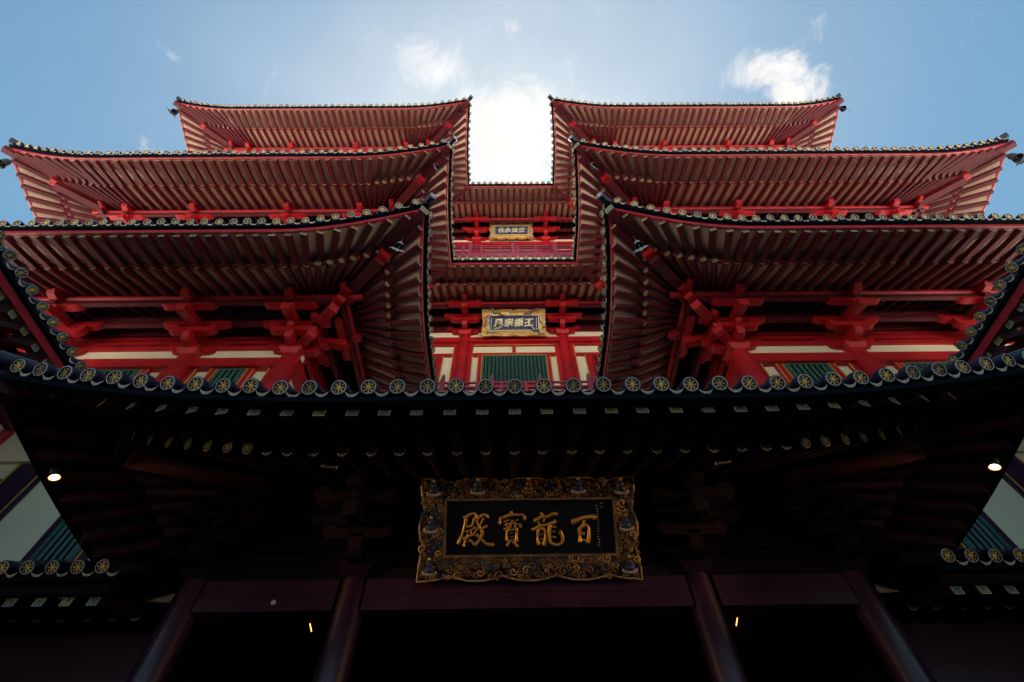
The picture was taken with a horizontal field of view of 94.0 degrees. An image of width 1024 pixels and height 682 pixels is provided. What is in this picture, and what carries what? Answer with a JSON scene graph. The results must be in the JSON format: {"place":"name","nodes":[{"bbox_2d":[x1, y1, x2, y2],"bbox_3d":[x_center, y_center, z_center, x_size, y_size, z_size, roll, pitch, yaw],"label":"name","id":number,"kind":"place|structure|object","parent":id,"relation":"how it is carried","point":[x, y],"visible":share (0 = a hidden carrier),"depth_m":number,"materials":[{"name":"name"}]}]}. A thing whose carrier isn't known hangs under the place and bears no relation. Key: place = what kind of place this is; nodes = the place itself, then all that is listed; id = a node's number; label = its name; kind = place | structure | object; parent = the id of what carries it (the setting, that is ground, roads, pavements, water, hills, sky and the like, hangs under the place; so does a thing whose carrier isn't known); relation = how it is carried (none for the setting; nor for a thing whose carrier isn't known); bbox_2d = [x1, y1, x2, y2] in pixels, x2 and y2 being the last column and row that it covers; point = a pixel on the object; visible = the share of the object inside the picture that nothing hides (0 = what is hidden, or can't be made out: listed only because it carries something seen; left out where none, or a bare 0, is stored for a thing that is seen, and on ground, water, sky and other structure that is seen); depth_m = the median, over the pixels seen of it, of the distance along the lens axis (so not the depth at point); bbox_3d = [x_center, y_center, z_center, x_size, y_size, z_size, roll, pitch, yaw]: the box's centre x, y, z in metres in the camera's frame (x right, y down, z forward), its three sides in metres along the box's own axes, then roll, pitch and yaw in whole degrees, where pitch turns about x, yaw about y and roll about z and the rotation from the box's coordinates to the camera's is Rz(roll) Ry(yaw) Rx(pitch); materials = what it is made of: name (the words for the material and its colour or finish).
{"place":"outdoors","nodes":[
{"label":"outdoors","id":0,"kind":"place"},
{"bbox_2d":[0,93,1023,681],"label":"temple hall","id":1,"kind":"structure","parent":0,"point":[258,317],"depth_m":7.39,"materials":[{"name":"red paint"}]},
{"bbox_2d":[0,158,17,168],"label":"wind bell","id":2,"kind":"object","parent":1,"relation":"hanging from","point":[4,162],"visible":0.97,"depth_m":13.74,"materials":[{"name":"grey metal"}]},
{"bbox_2d":[1,520,81,599],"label":"window","id":3,"kind":"structure","parent":1,"relation":"in","point":[61,544],"depth_m":6.95,"materials":[{"name":"teal"}]},
{"bbox_2d":[47,451,80,481],"bbox_3d":[-4.823,1.327,5.154,0.152,0.424,0.118,-1,-56,0],"label":"downlight","id":4,"kind":"object","parent":1,"relation":"attached to","point":[54,473],"visible":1,"depth_m":5.02,"materials":[{"name":"black plastic"}]},
{"bbox_2d":[83,369,141,377],"bbox_3d":[-8.591,1.047,9.704,1.259,1.456,0.088,-1,-56,0],"label":"window","id":5,"kind":"structure","parent":1,"relation":"in","point":[131,373],"depth_m":10.24,"materials":[{"name":"green wood"}]},
{"bbox_2d":[167,108,182,117],"bbox_3d":[-14.716,-10.112,21.000,0.419,1.137,0.266,21,-59,-14],"label":"wind bell","id":6,"kind":"object","parent":1,"relation":"hanging from","point":[173,112],"visible":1,"depth_m":20.85,"materials":[{"name":"grey metal"}]},
{"bbox_2d":[208,368,246,386],"bbox_3d":[-6.008,1.025,9.725,0.601,1.456,0.086,-1,-56,0],"label":"window","id":7,"kind":"structure","parent":1,"relation":"in","point":[234,375],"depth_m":10.14,"materials":[{"name":"green wood"}]},
{"bbox_2d":[321,464,337,469],"bbox_3d":[-2.092,1.399,5.578,0.204,0.317,0.104,-9,-56,5],"label":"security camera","id":8,"kind":"object","parent":1,"relation":"attached to","point":[334,466],"visible":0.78,"depth_m":5.45,"materials":[{"name":"beige plastic"}]},
{"bbox_2d":[389,238,404,252],"bbox_3d":[-2.275,-1.984,9.734,0.181,0.771,0.284,-31,-61,19],"label":"wind bell","id":9,"kind":"object","parent":1,"relation":"hanging from","point":[398,246],"visible":1,"depth_m":9.65,"materials":[{"name":"metal"}]},
{"bbox_2d":[433,163,438,172],"bbox_3d":[-2.272,-5.294,14.394,0.269,0.731,0.171,31,-62,-20],"label":"wind bell","id":10,"kind":"object","parent":1,"relation":"hanging from","point":[435,166],"visible":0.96,"depth_m":14.29,"materials":[{"name":"metal"}]},
{"bbox_2d":[433,356,438,373],"bbox_3d":[-2.849,0.936,15.507,0.792,1.439,0.079,-1,-56,0],"label":"window","id":11,"kind":"structure","parent":1,"relation":"in","point":[435,364],"depth_m":15.80,"materials":[{"name":"red wood"}]},
{"bbox_2d":[489,251,526,252],"bbox_3d":[-0.016,-3.933,22.631,2.128,1.439,0.087,-1,-56,0],"label":"window","id":12,"kind":"structure","parent":1,"relation":"in","point":[490,251],"depth_m":23.17,"materials":[{"name":"red wood"}]},
{"bbox_2d":[489,222,533,240],"bbox_3d":[-0.032,-5.635,24.279,2.270,1.210,0.659,-1,-56,0],"label":"name plaque","id":13,"kind":"object","parent":1,"relation":"attached to","point":[511,230],"visible":0.98,"depth_m":24.20,"materials":[{"name":"gold metal"}]},
{"bbox_2d":[481,308,546,337],"bbox_3d":[0.063,-0.653,16.897,2.271,0.994,0.723,-1,-56,0],"label":"name plaque","id":14,"kind":"object","parent":1,"relation":"attached to","point":[504,323],"visible":1,"depth_m":16.85,"materials":[{"name":"gold metal"}]},
{"bbox_2d":[481,355,548,380],"bbox_3d":[0.083,0.906,15.528,2.128,1.439,0.087,-1,-56,0],"label":"window","id":15,"kind":"structure","parent":1,"relation":"in","point":[503,367],"depth_m":15.58,"materials":[{"name":"green wood"}]},
{"bbox_2d":[416,476,642,582],"bbox_3d":[0.206,2.325,5.993,2.750,1.042,0.875,-1,-56,0],"label":"name plaque","id":16,"kind":"object","parent":1,"relation":"attached to","point":[484,529],"visible":1,"depth_m":5.96,"materials":[{"name":"black paint"}]},
{"bbox_2d":[589,162,596,168],"bbox_3d":[2.432,-5.332,14.427,0.190,0.812,0.299,-26,-59,16],"label":"wind bell","id":17,"kind":"object","parent":1,"relation":"hanging from","point":[593,165],"visible":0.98,"depth_m":14.33,"materials":[{"name":"metal"}]},
{"bbox_2d":[589,354,599,374],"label":"column","id":18,"kind":"structure","parent":1,"relation":"in","point":[593,357],"depth_m":15.83,"materials":[{"name":"red wood"}]},
{"bbox_2d":[633,236,649,252],"bbox_3d":[2.555,-2.008,9.748,0.190,0.812,0.299,25,-60,-17],"label":"wind bell","id":19,"kind":"object","parent":1,"relation":"hanging from","point":[639,246],"visible":1,"depth_m":9.64,"materials":[{"name":"metal"}]},
{"bbox_2d":[714,460,730,465],"bbox_3d":[2.428,1.359,5.614,0.204,0.317,0.103,8,-56,-6],"label":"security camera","id":20,"kind":"object","parent":1,"relation":"attached to","point":[718,462],"visible":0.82,"depth_m":5.48,"materials":[{"name":"beige plastic"}]},
{"bbox_2d":[783,363,841,382],"bbox_3d":[6.381,0.917,9.826,0.965,1.456,0.086,-1,-56,0],"label":"window","id":21,"kind":"structure","parent":1,"relation":"in","point":[814,371],"depth_m":10.26,"materials":[{"name":"green wood"}]},
{"bbox_2d":[835,105,850,111],"bbox_3d":[14.598,-10.368,21.238,0.266,1.137,0.419,-42,-65,24],"label":"wind bell","id":22,"kind":"object","parent":1,"relation":"hanging from","point":[842,108],"visible":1,"depth_m":21.13,"materials":[{"name":"grey metal"}]},
{"bbox_2d":[902,362,948,370],"bbox_3d":[9.146,0.892,9.848,1.259,1.456,0.088,-1,-56,0],"label":"window","id":23,"kind":"structure","parent":1,"relation":"in","point":[920,366],"depth_m":10.38,"materials":[{"name":"teal wood"}]},
{"bbox_2d":[967,442,1001,470],"bbox_3d":[5.164,1.240,5.235,0.152,0.424,0.118,-1,-56,0],"label":"downlight","id":24,"kind":"object","parent":1,"relation":"attached to","point":[993,463],"visible":1,"depth_m":5.11,"materials":[{"name":"black plastic"}]},
{"bbox_2d":[946,242,1023,363],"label":"roof","id":25,"kind":"structure","parent":1,"relation":"attached to","point":[992,332],"depth_m":7.36,"materials":[{"name":"tile"}]},
{"bbox_2d":[962,515,1023,586],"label":"window","id":26,"kind":"structure","parent":1,"relation":"in","point":[982,535],"depth_m":7.03,"materials":[{"name":"teal wood"}]},
{"bbox_2d":[1001,153,1023,166],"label":"wind bell","id":27,"kind":"object","parent":1,"relation":"hanging from","point":[1017,158],"visible":0.98,"depth_m":13.93,"materials":[{"name":"grey metal"}]},
{"bbox_2d":[0,0,1023,224],"label":"sky","id":28,"kind":"structure","parent":0,"point":[103,76],"materials":[{"name":"blue"}]},
{"label":"ground","id":29,"kind":"structure","parent":0,"visible":0},
{"bbox_2d":[0,230,86,430],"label":"side pavilion","id":30,"kind":"structure","parent":29,"relation":"on","point":[28,323],"depth_m":7.18,"materials":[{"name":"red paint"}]}
]}

